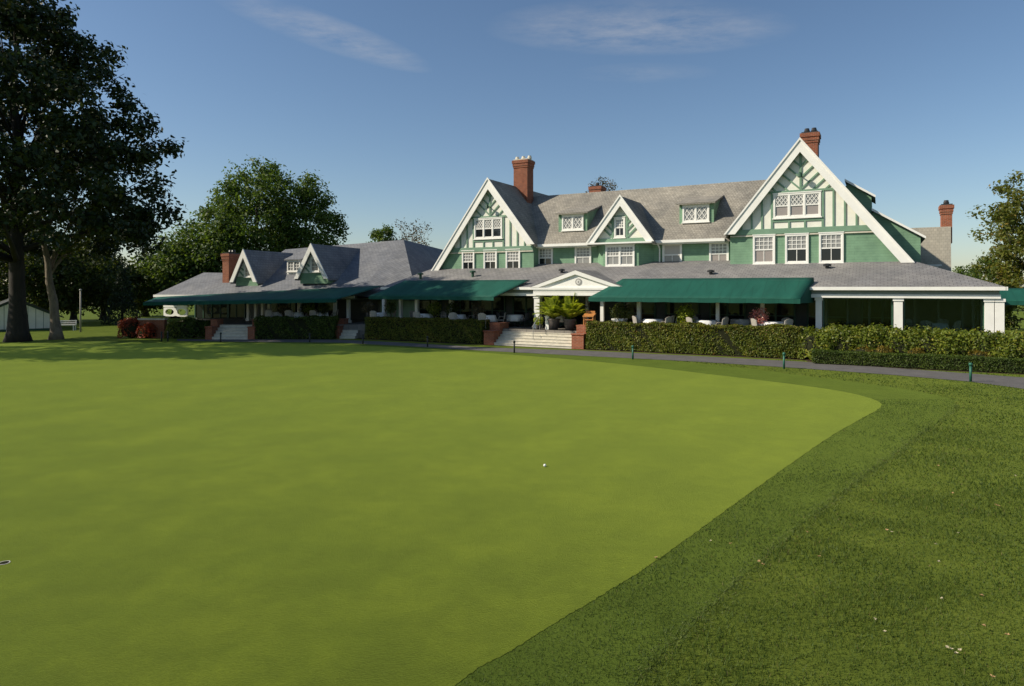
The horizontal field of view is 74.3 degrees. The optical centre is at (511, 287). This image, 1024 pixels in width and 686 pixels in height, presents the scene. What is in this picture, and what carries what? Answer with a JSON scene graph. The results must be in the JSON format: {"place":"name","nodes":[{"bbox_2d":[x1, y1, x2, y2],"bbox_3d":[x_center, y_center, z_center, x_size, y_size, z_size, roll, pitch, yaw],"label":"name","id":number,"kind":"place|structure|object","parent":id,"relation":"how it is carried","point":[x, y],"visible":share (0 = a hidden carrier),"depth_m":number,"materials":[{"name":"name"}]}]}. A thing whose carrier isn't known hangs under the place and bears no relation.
{"place":"outdoors","nodes":[
{"label":"outdoors","id":0,"kind":"place"},
{"bbox_2d":[169,318,365,337],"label":"terrace","id":1,"kind":"structure","parent":0,"point":[242,321],"depth_m":45.86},
{"bbox_2d":[143,240,442,322],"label":"clubhouse wing","id":2,"kind":"structure","parent":1,"relation":"on","point":[346,280],"depth_m":50.82,"materials":[{"name":"grey"}]},
{"bbox_2d":[194,304,211,317],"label":"french door","id":3,"kind":"structure","parent":2,"relation":"in","point":[200,311],"depth_m":54.76,"materials":[{"name":"green paint"}]},
{"bbox_2d":[211,304,228,317],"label":"french door","id":4,"kind":"structure","parent":2,"relation":"in","point":[218,310],"depth_m":54.16,"materials":[{"name":"green paint"}]},
{"bbox_2d":[227,304,245,318],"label":"french door","id":5,"kind":"structure","parent":2,"relation":"in","point":[235,310],"depth_m":53.54,"materials":[{"name":"green paint"}]},
{"bbox_2d":[360,300,374,316],"bbox_3d":[-9.619,1.413,45.033,0.986,1.218,0.951,0,0,0],"label":"potted tree","id":6,"kind":"object","parent":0,"point":[367,306],"visible":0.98,"depth_m":44.92,"materials":[{"name":"green plant"}]},
{"bbox_2d":[383,300,396,316],"bbox_3d":[-7.913,1.404,44.116,0.988,1.236,0.908,0,0,34],"label":"potted tree","id":7,"kind":"object","parent":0,"point":[390,309],"visible":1,"depth_m":44.02,"materials":[{"name":"green plant"}]},
{"bbox_2d":[0,289,1023,685],"bbox_3d":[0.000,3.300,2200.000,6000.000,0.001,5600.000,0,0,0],"label":"lawn","id":8,"kind":"structure","parent":0,"point":[94,327],"depth_m":7.73,"materials":[{"name":"plant"}]},
{"bbox_2d":[0,223,59,301],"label":"shade tree","id":9,"kind":"object","parent":8,"relation":"on","point":[5,273],"visible":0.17,"depth_m":59.94,"materials":[{"name":"green plant"}]},
{"bbox_2d":[0,298,63,331],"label":"striped shed","id":10,"kind":"structure","parent":8,"relation":"on","point":[38,318],"depth_m":52.25,"materials":[{"name":"white paint"}]},
{"bbox_2d":[0,213,77,297],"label":"shade tree","id":11,"kind":"object","parent":8,"relation":"on","point":[39,255],"visible":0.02,"depth_m":65.02,"materials":[{"name":"green plant"}]},
{"bbox_2d":[0,149,122,339],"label":"leaning tree","id":12,"kind":"object","parent":8,"relation":"on","point":[56,332],"visible":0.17,"depth_m":43.18,"materials":[{"name":"green plant"}]},
{"bbox_2d":[2,232,139,322],"bbox_3d":[-40.493,-1.212,62.909,10.634,9.025,10.934,0,0,0],"label":"shade tree","id":13,"kind":"object","parent":8,"relation":"on","point":[100,285],"visible":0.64,"depth_m":60.94,"materials":[{"name":"green plant"}]},
{"bbox_2d":[0,0,186,341],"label":"oak tree","id":14,"kind":"object","parent":8,"relation":"on","point":[55,76],"visible":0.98,"depth_m":38.84,"materials":[{"name":"green plant"}]},
{"bbox_2d":[58,250,156,319],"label":"shade tree","id":15,"kind":"object","parent":8,"relation":"on","point":[135,278],"visible":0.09,"depth_m":70.28,"materials":[{"name":"green plant"}]},
{"bbox_2d":[100,268,140,324],"bbox_3d":[-35.150,0.992,61.021,3.636,5.619,3.710,0,0,0],"label":"conifer tree","id":16,"kind":"object","parent":8,"relation":"on","point":[123,284],"visible":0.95,"depth_m":60.62,"materials":[{"name":"green plant"}]},
{"bbox_2d":[117,316,138,337],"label":"red bush","id":17,"kind":"object","parent":8,"relation":"on","point":[128,327],"visible":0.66,"depth_m":43.94,"materials":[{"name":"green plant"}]},
{"bbox_2d":[135,322,157,337],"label":"red bush","id":18,"kind":"object","parent":8,"relation":"on","point":[146,330],"visible":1,"depth_m":43.77,"materials":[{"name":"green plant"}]},
{"bbox_2d":[126,257,167,316],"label":"ash tree","id":19,"kind":"object","parent":8,"relation":"on","point":[144,310],"visible":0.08,"depth_m":76.70,"materials":[{"name":"green plant"}]},
{"bbox_2d":[137,318,167,337],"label":"brick wall","id":20,"kind":"structure","parent":8,"relation":"on","point":[160,323],"depth_m":44.20,"materials":[{"name":"brick"}]},
{"bbox_2d":[127,229,213,317],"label":"ash tree","id":21,"kind":"object","parent":8,"relation":"on","point":[162,266],"visible":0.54,"depth_m":71.52,"materials":[{"name":"green plant"}]},
{"bbox_2d":[164,319,183,337],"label":"evergreen shrub","id":22,"kind":"object","parent":8,"relation":"on","point":[173,328],"visible":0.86,"depth_m":43.76,"materials":[{"name":"green plant"}]},
{"bbox_2d":[177,317,204,337],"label":"evergreen shrub","id":23,"kind":"object","parent":8,"relation":"on","point":[190,328],"visible":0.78,"depth_m":43.88,"materials":[{"name":"green plant"}]},
{"bbox_2d":[198,320,210,336],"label":"evergreen shrub","id":24,"kind":"object","parent":8,"relation":"on","point":[206,323],"visible":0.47,"depth_m":44.14,"materials":[{"name":"green plant"}]},
{"bbox_2d":[167,202,258,283],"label":"ash tree","id":25,"kind":"object","parent":8,"relation":"on","point":[207,240],"visible":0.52,"depth_m":73.63,"materials":[{"name":"green plant"}]},
{"bbox_2d":[204,319,256,338],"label":"entrance steps","id":26,"kind":"structure","parent":8,"relation":"on","point":[228,331],"depth_m":43.62,"materials":[{"name":"stone"}]},
{"bbox_2d":[193,155,314,271],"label":"ash tree","id":27,"kind":"object","parent":8,"relation":"on","point":[260,210],"visible":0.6,"depth_m":77.23,"materials":[{"name":"green plant"}]},
{"bbox_2d":[253,315,338,338],"bbox_3d":[-13.926,2.521,43.756,5.350,1.563,1.440,0,0,0],"label":"clipped hedge","id":28,"kind":"object","parent":8,"relation":"on","point":[299,327],"visible":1,"depth_m":43.30,"materials":[{"name":"green plant"}]},
{"bbox_2d":[260,169,351,250],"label":"ash tree","id":29,"kind":"object","parent":8,"relation":"on","point":[328,221],"visible":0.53,"depth_m":80.61,"materials":[{"name":"green plant"}]},
{"bbox_2d":[335,318,358,338],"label":"entrance steps","id":30,"kind":"structure","parent":8,"relation":"on","point":[340,333],"depth_m":44.16,"materials":[{"name":"stone"}]},
{"bbox_2d":[368,224,396,242],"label":"shade tree","id":31,"kind":"object","parent":8,"relation":"on","point":[378,234],"visible":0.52,"depth_m":91.11,"materials":[{"name":"green plant"}]},
{"bbox_2d":[391,216,433,246],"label":"bare tree","id":32,"kind":"object","parent":8,"relation":"on","point":[413,234],"visible":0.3,"depth_m":94.70,"materials":[{"name":"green plant"}]},
{"bbox_2d":[0,343,881,685],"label":"putting green","id":33,"kind":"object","parent":8,"relation":"on","point":[250,515],"visible":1,"depth_m":10.72,"materials":[{"name":"plant"}]},
{"bbox_2d":[0,340,956,685],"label":"fringe","id":34,"kind":"object","parent":8,"relation":"on","point":[710,556],"visible":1,"depth_m":8.55,"materials":[{"name":"plant"}]},
{"bbox_2d":[459,398,955,685],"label":"fringe grass","id":35,"kind":"structure","parent":34,"relation":"on","point":[700,560],"depth_m":8.07,"materials":[{"name":"plant"}]},
{"bbox_2d":[585,176,617,192],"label":"bare tree","id":36,"kind":"object","parent":8,"relation":"on","point":[606,185],"visible":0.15,"depth_m":87.81,"materials":[{"name":"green plant"}]},
{"bbox_2d":[356,338,1023,374],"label":"planting bed","id":37,"kind":"object","parent":8,"relation":"on","point":[807,359],"visible":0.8,"depth_m":33.91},
{"bbox_2d":[364,316,489,343],"bbox_3d":[-5.396,2.550,41.893,8.930,1.500,1.238,0,0,29],"label":"clipped hedge","id":38,"kind":"object","parent":37,"relation":"on","point":[459,330],"visible":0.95,"depth_m":41.26,"materials":[{"name":"green plant"}]},
{"bbox_2d":[585,320,803,358],"bbox_3d":[8.897,2.479,34.087,10.909,1.657,1.366,0,0,29],"label":"clipped hedge","id":39,"kind":"object","parent":37,"relation":"on","point":[774,340],"visible":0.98,"depth_m":33.39,"materials":[{"name":"green plant"}]},
{"bbox_2d":[797,325,838,359],"bbox_3d":[13.986,2.489,30.902,1.933,1.622,2.297,0,0,-37],"label":"rhododendron","id":40,"kind":"object","parent":37,"relation":"on","point":[812,339],"visible":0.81,"depth_m":30.41,"materials":[{"name":"green plant"}]},
{"bbox_2d":[818,323,861,350],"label":"rhododendron","id":41,"kind":"object","parent":37,"relation":"on","point":[845,341],"visible":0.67,"depth_m":29.83,"materials":[{"name":"green plant"}]},
{"bbox_2d":[851,323,894,351],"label":"rhododendron","id":42,"kind":"object","parent":37,"relation":"on","point":[869,335],"visible":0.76,"depth_m":29.24,"materials":[{"name":"green plant"}]},
{"bbox_2d":[875,345,894,352],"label":"azalea","id":43,"kind":"object","parent":37,"relation":"on","point":[883,349],"visible":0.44,"depth_m":28.66,"materials":[{"name":"yellow plant"}]},
{"bbox_2d":[877,324,922,353],"bbox_3d":[16.838,2.438,29.409,2.306,1.724,2.145,0,0,30],"label":"rhododendron","id":44,"kind":"object","parent":37,"relation":"on","point":[898,342],"visible":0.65,"depth_m":28.76,"materials":[{"name":"green plant"}]},
{"bbox_2d":[811,348,1023,373],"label":"box hedge","id":45,"kind":"object","parent":37,"relation":"on","point":[993,364],"visible":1,"depth_m":27.45,"materials":[{"name":"green plant"}]},
{"bbox_2d":[901,324,948,353],"bbox_3d":[17.659,2.424,28.890,2.137,1.753,2.149,0,0,20],"label":"rhododendron","id":46,"kind":"object","parent":37,"relation":"on","point":[926,334],"visible":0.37,"depth_m":28.37,"materials":[{"name":"green plant"}]},
{"bbox_2d":[930,327,979,355],"bbox_3d":[18.575,2.471,28.286,2.489,1.658,2.072,0,0,-10],"label":"rhododendron","id":47,"kind":"object","parent":37,"relation":"on","point":[950,345],"visible":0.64,"depth_m":27.75,"materials":[{"name":"green plant"}]},
{"bbox_2d":[967,347,991,358],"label":"azalea","id":48,"kind":"object","parent":37,"relation":"on","point":[978,353],"visible":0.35,"depth_m":27.04,"materials":[{"name":"yellow plant"}]},
{"bbox_2d":[955,326,1012,355],"bbox_3d":[19.467,2.448,27.943,2.499,1.704,2.218,0,0,22],"label":"rhododendron","id":49,"kind":"object","parent":37,"relation":"on","point":[984,340],"visible":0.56,"depth_m":27.40,"materials":[{"name":"green plant"}]},
{"bbox_2d":[988,330,1023,357],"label":"rhododendron","id":50,"kind":"object","parent":37,"relation":"on","point":[1009,349],"visible":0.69,"depth_m":26.81,"materials":[{"name":"green plant"}]},
{"bbox_2d":[1005,329,1023,359],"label":"rhododendron","id":51,"kind":"object","parent":37,"relation":"on","point":[1021,337],"visible":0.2,"depth_m":27.01,"materials":[{"name":"green plant"}]},
{"bbox_2d":[369,127,1023,334],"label":"clubhouse","id":52,"kind":"structure","parent":8,"relation":"on","point":[802,235],"depth_m":38.01,"materials":[{"name":"green wood"}]},
{"bbox_2d":[419,300,441,317],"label":"french door","id":53,"kind":"structure","parent":52,"relation":"in","point":[422,304],"depth_m":47.90,"materials":[{"name":"green paint"}]},
{"bbox_2d":[448,300,472,318],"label":"french door","id":54,"kind":"structure","parent":52,"relation":"in","point":[463,305],"depth_m":46.41,"materials":[{"name":"green paint"}]},
{"bbox_2d":[461,250,474,268],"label":"window","id":55,"kind":"structure","parent":52,"relation":"in","point":[468,259],"depth_m":46.37,"materials":[{"name":"white paint"}]},
{"bbox_2d":[473,217,502,239],"bbox_3d":[-1.606,-3.999,45.596,2.291,1.475,0.160,0,0,29],"label":"window","id":56,"kind":"structure","parent":52,"relation":"in","point":[488,228],"depth_m":45.62,"materials":[{"name":"white paint"}]},
{"bbox_2d":[483,249,496,268],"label":"window","id":57,"kind":"structure","parent":52,"relation":"in","point":[489,259],"depth_m":45.53,"materials":[{"name":"white paint"}]},
{"bbox_2d":[479,296,505,322],"bbox_3d":[-1.312,1.425,45.346,2.000,1.950,0.079,0,0,29],"label":"french door","id":58,"kind":"structure","parent":52,"relation":"in","point":[498,305],"depth_m":45.23,"materials":[{"name":"green paint"}]},
{"bbox_2d":[505,249,520,267],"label":"window","id":59,"kind":"structure","parent":52,"relation":"in","point":[513,259],"depth_m":44.70,"materials":[{"name":"white paint"}]},
{"bbox_2d":[512,296,533,324],"bbox_3d":[0.926,1.425,44.123,2.000,1.950,0.079,0,0,29],"label":"french door","id":60,"kind":"structure","parent":52,"relation":"in","point":[522,305],"depth_m":44.21,"materials":[{"name":"green paint"}]},
{"bbox_2d":[539,248,552,263],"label":"window","id":61,"kind":"structure","parent":52,"relation":"in","point":[545,254],"depth_m":44.43,"materials":[{"name":"white paint"}]},
{"bbox_2d":[575,296,589,326],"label":"door","id":62,"kind":"structure","parent":52,"relation":"in","point":[583,299],"depth_m":41.06,"materials":[{"name":"green paint"}]},
{"bbox_2d":[575,247,591,262],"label":"window","id":63,"kind":"structure","parent":52,"relation":"in","point":[582,254],"depth_m":43.18,"materials":[{"name":"white paint"}]},
{"bbox_2d":[613,216,625,238],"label":"window","id":64,"kind":"structure","parent":52,"relation":"in","point":[619,222],"depth_m":41.15,"materials":[{"name":"white paint"}]},
{"bbox_2d":[605,244,634,266],"bbox_3d":[6.567,-1.946,41.142,1.953,1.409,0.160,0,0,29],"label":"window","id":65,"kind":"structure","parent":52,"relation":"in","point":[622,255],"depth_m":41.12,"materials":[{"name":"white paint"}]},
{"bbox_2d":[623,302,655,322],"bbox_3d":[7.641,1.425,40.450,2.000,1.950,0.079,0,0,29],"label":"french door","id":66,"kind":"structure","parent":52,"relation":"in","point":[648,308],"depth_m":40.36,"materials":[{"name":"green paint"}]},
{"bbox_2d":[662,244,681,261],"bbox_3d":[9.574,-1.965,40.409,1.276,1.506,0.160,0,0,29],"label":"window","id":67,"kind":"structure","parent":52,"relation":"in","point":[670,252],"depth_m":40.42,"materials":[{"name":"white paint"}]},
{"bbox_2d":[665,302,699,325],"bbox_3d":[9.876,1.425,39.230,2.000,1.950,0.079,0,0,29],"label":"french door","id":68,"kind":"structure","parent":52,"relation":"in","point":[670,307],"depth_m":39.39,"materials":[{"name":"green paint"}]},
{"bbox_2d":[709,241,728,260],"bbox_3d":[11.972,-1.965,39.098,1.207,1.506,0.160,0,0,29],"label":"window","id":69,"kind":"structure","parent":52,"relation":"in","point":[717,251],"depth_m":39.11,"materials":[{"name":"white paint"}]},
{"bbox_2d":[709,303,745,323],"bbox_3d":[12.113,1.425,38.007,2.000,1.950,0.079,0,0,29],"label":"french door","id":70,"kind":"structure","parent":52,"relation":"in","point":[731,310],"depth_m":37.96,"materials":[{"name":"black paint"}]},
{"bbox_2d":[752,234,775,264],"bbox_3d":[13.851,-2.092,37.160,1.255,1.691,0.160,0,0,29],"label":"window","id":71,"kind":"structure","parent":52,"relation":"in","point":[763,244],"depth_m":37.17,"materials":[{"name":"white paint"}]},
{"bbox_2d":[756,303,795,325],"bbox_3d":[14.354,1.425,36.781,2.000,1.950,0.079,0,0,29],"label":"french door","id":72,"kind":"structure","parent":52,"relation":"in","point":[778,311],"depth_m":36.69,"materials":[{"name":"black paint"}]},
{"bbox_2d":[784,233,808,263],"bbox_3d":[15.315,-2.092,36.359,1.270,1.691,0.160,0,0,29],"label":"window","id":73,"kind":"structure","parent":52,"relation":"in","point":[796,244],"depth_m":36.36,"materials":[{"name":"white paint"}]},
{"bbox_2d":[772,190,821,219],"bbox_3d":[15.313,-4.441,36.349,2.479,1.433,0.160,0,0,29],"label":"window","id":74,"kind":"structure","parent":52,"relation":"in","point":[803,204],"depth_m":36.33,"materials":[{"name":"white paint"}]},
{"bbox_2d":[807,298,845,329],"bbox_3d":[16.588,1.425,35.561,2.000,1.950,0.079,0,0,29],"label":"french door","id":75,"kind":"structure","parent":52,"relation":"in","point":[836,308],"depth_m":35.47,"materials":[{"name":"black paint"}]},
{"bbox_2d":[818,231,843,262],"bbox_3d":[16.787,-2.092,35.555,1.276,1.691,0.160,0,0,29],"label":"window","id":76,"kind":"structure","parent":52,"relation":"in","point":[831,244],"depth_m":35.54,"materials":[{"name":"white paint"}]},
{"bbox_2d":[860,299,903,330],"bbox_3d":[18.826,1.425,34.337,2.000,1.950,0.079,0,0,29],"label":"french door","id":77,"kind":"structure","parent":52,"relation":"in","point":[880,309],"depth_m":34.45,"materials":[{"name":"black paint"}]},
{"bbox_2d":[619,404,960,685],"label":"edge grass","id":78,"kind":"structure","parent":8,"relation":"on","point":[775,549],"depth_m":8.25,"materials":[{"name":"plant"}]},
{"bbox_2d":[952,266,982,278],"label":"distant tree","id":79,"kind":"object","parent":8,"relation":"on","point":[960,270],"visible":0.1,"depth_m":104.58,"materials":[{"name":"green plant"}]},
{"bbox_2d":[964,257,1008,286],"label":"distant tree","id":80,"kind":"object","parent":8,"relation":"on","point":[981,274],"visible":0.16,"depth_m":97.73,"materials":[{"name":"green plant"}]},
{"bbox_2d":[965,170,1023,315],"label":"locust tree","id":81,"kind":"object","parent":8,"relation":"on","point":[1009,272],"visible":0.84,"depth_m":46.99,"materials":[{"name":"green plant"}]},
{"bbox_2d":[990,270,1023,329],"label":"shade tree","id":82,"kind":"object","parent":8,"relation":"on","point":[1012,322],"visible":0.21,"depth_m":52.66,"materials":[{"name":"green plant"}]},
{"bbox_2d":[0,0,1023,286],"label":"sky","id":83,"kind":"structure","parent":0,"point":[406,108],"materials":[{"name":"blue"}]},
{"bbox_2d":[349,322,808,357],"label":"terrace","id":84,"kind":"structure","parent":0,"point":[526,328],"depth_m":39.25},
{"bbox_2d":[583,311,595,324],"bbox_3d":[4.267,1.840,37.327,0.640,1.120,0.400,0,0,29],"label":"wooden stand","id":85,"kind":"object","parent":84,"relation":"on","point":[592,314],"visible":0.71,"depth_m":37.32,"materials":[{"name":"brown wood"}]},
{"bbox_2d":[611,318,626,321],"bbox_3d":[5.879,2.039,37.016,0.680,0.722,0.680,0,0,29],"label":"tablecloth","id":86,"kind":"object","parent":84,"relation":"on","point":[616,319],"visible":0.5,"depth_m":36.82,"materials":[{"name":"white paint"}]},
{"bbox_2d":[610,302,628,320],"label":"topiary plant","id":87,"kind":"object","parent":86,"relation":"in","point":[621,313],"visible":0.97,"depth_m":36.84,"materials":[{"name":"green plant"}]},
{"bbox_2d":[177,339,1023,388],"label":"path","id":88,"kind":"structure","parent":0,"point":[1014,382],"depth_m":30.59,"materials":[{"name":"asphalt"}]},
{"bbox_2d":[483,322,588,348],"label":"entrance steps","id":89,"kind":"structure","parent":88,"relation":"on","point":[495,334],"depth_m":38.22,"materials":[{"name":"stone"}]},
{"bbox_2d":[547,318,559,329],"bbox_3d":[2.400,2.085,38.861,0.756,0.630,0.756,0,0,0],"label":"plant pot","id":90,"kind":"object","parent":89,"relation":"on","point":[553,324],"visible":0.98,"depth_m":38.62,"materials":[{"name":"ceramic"}]},
{"bbox_2d":[533,295,565,318],"bbox_3d":[2.433,1.091,38.624,2.671,1.477,2.823,0,0,0],"label":"potted palm","id":91,"kind":"object","parent":90,"relation":"in","point":[554,299],"visible":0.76,"depth_m":38.60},
{"bbox_2d":[563,319,575,329],"bbox_3d":[3.274,2.085,38.383,0.756,0.630,0.756,0,0,0],"label":"plant pot","id":92,"kind":"object","parent":89,"relation":"on","point":[569,324],"visible":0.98,"depth_m":38.13,"materials":[{"name":"ceramic"}]},
{"bbox_2d":[544,295,588,318],"bbox_3d":[3.250,1.030,38.460,3.196,1.600,2.651,0,0,0],"label":"potted palm","id":93,"kind":"object","parent":92,"relation":"in","point":[572,307],"visible":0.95,"depth_m":38.08,"materials":[{"name":"plant"}]},
{"bbox_3d":[8.941,2.185,34.943,0.546,0.430,0.546,0,0,0],"label":"plant pot","id":94,"kind":"object","parent":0,"visible":0},
{"bbox_2d":[674,304,695,323],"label":"potted plant","id":95,"kind":"object","parent":94,"relation":"in","point":[682,315],"visible":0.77,"depth_m":34.76,"materials":[{"name":"green plant"}]},
{"bbox_3d":[-4.874,2.195,42.495,0.504,0.410,0.504,0,0,0],"label":"plant pot","id":96,"kind":"object","parent":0,"visible":0},
{"bbox_2d":[426,300,441,317],"bbox_3d":[-4.871,1.356,42.473,1.039,1.331,1.137,0,0,-40],"label":"potted tree","id":97,"kind":"object","parent":96,"relation":"on","point":[432,308],"visible":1,"depth_m":42.33,"materials":[{"name":"green plant"}]},
{"bbox_3d":[-3.693,2.195,41.849,0.504,0.410,0.504,0,0,0],"label":"plant pot","id":98,"kind":"object","parent":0,"visible":0},
{"bbox_2d":[444,301,458,314],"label":"potted tree","id":99,"kind":"object","parent":98,"relation":"on","point":[454,309],"visible":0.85,"depth_m":41.68,"materials":[{"name":"green plant"}]},
{"bbox_3d":[-2.078,2.195,40.967,0.504,0.410,0.504,0,0,0],"label":"plant pot","id":100,"kind":"object","parent":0,"visible":0},
{"bbox_2d":[468,301,485,318],"bbox_3d":[-2.130,1.381,40.979,1.076,1.282,1.063,0,0,0],"label":"potted tree","id":101,"kind":"object","parent":100,"relation":"on","point":[479,310],"visible":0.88,"depth_m":40.83,"materials":[{"name":"green plant"}]},
{"bbox_3d":[-15.423,2.215,45.600,0.504,0.410,0.504,0,0,0],"label":"plant pot","id":102,"kind":"object","parent":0,"visible":0},
{"bbox_2d":[275,303,289,315],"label":"potted tree","id":103,"kind":"object","parent":102,"relation":"on","point":[283,308],"visible":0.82,"depth_m":45.48,"materials":[{"name":"green plant"}]},
{"bbox_3d":[-13.680,2.215,45.600,0.504,0.410,0.504,0,0,0],"label":"plant pot","id":104,"kind":"object","parent":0,"visible":0},
{"bbox_2d":[300,303,315,315],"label":"potted tree","id":105,"kind":"object","parent":104,"relation":"on","point":[307,307],"visible":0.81,"depth_m":45.41,"materials":[{"name":"green plant"}]},
{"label":"plant pot","id":106,"kind":"object","parent":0,"visible":0},
{"bbox_2d":[317,302,329,314],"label":"potted tree","id":107,"kind":"object","parent":106,"relation":"on","point":[322,306],"visible":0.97,"depth_m":45.38,"materials":[{"name":"green plant"}]},
{"bbox_3d":[12.135,2.035,35.876,1.000,0.730,1.000,0,0,0],"label":"dining table","id":108,"kind":"object","parent":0,"visible":0},
{"bbox_2d":[730,319,749,325],"bbox_3d":[12.143,1.847,35.862,1.241,0.386,1.225,0,0,-31],"label":"tablecloth","id":109,"kind":"object","parent":108,"relation":"on","point":[744,322],"visible":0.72,"depth_m":35.39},
{"bbox_3d":[0.184,2.035,41.724,1.000,0.730,1.000,0,0,0],"label":"dining table","id":110,"kind":"object","parent":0,"visible":0},
{"bbox_2d":[505,314,523,320],"bbox_3d":[0.200,1.847,41.726,1.225,0.386,1.241,0,0,-5],"label":"tablecloth","id":111,"kind":"object","parent":110,"relation":"on","point":[513,317],"visible":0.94,"depth_m":41.27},
{"bbox_3d":[19.697,2.035,31.514,1.000,0.730,1.000,0,0,0],"label":"dining table","id":112,"kind":"object","parent":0,"visible":0},
{"bbox_2d":[920,323,948,330],"bbox_3d":[19.685,1.847,31.526,1.225,0.386,1.241,0,0,45],"label":"tablecloth","id":113,"kind":"object","parent":112,"relation":"on","point":[941,325],"visible":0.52,"depth_m":31.02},
{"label":"plant pot","id":114,"kind":"object","parent":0,"visible":0},
{"bbox_2d":[748,307,769,324],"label":"pink flowers","id":115,"kind":"object","parent":114,"relation":"in","point":[760,318],"visible":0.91,"depth_m":33.05,"materials":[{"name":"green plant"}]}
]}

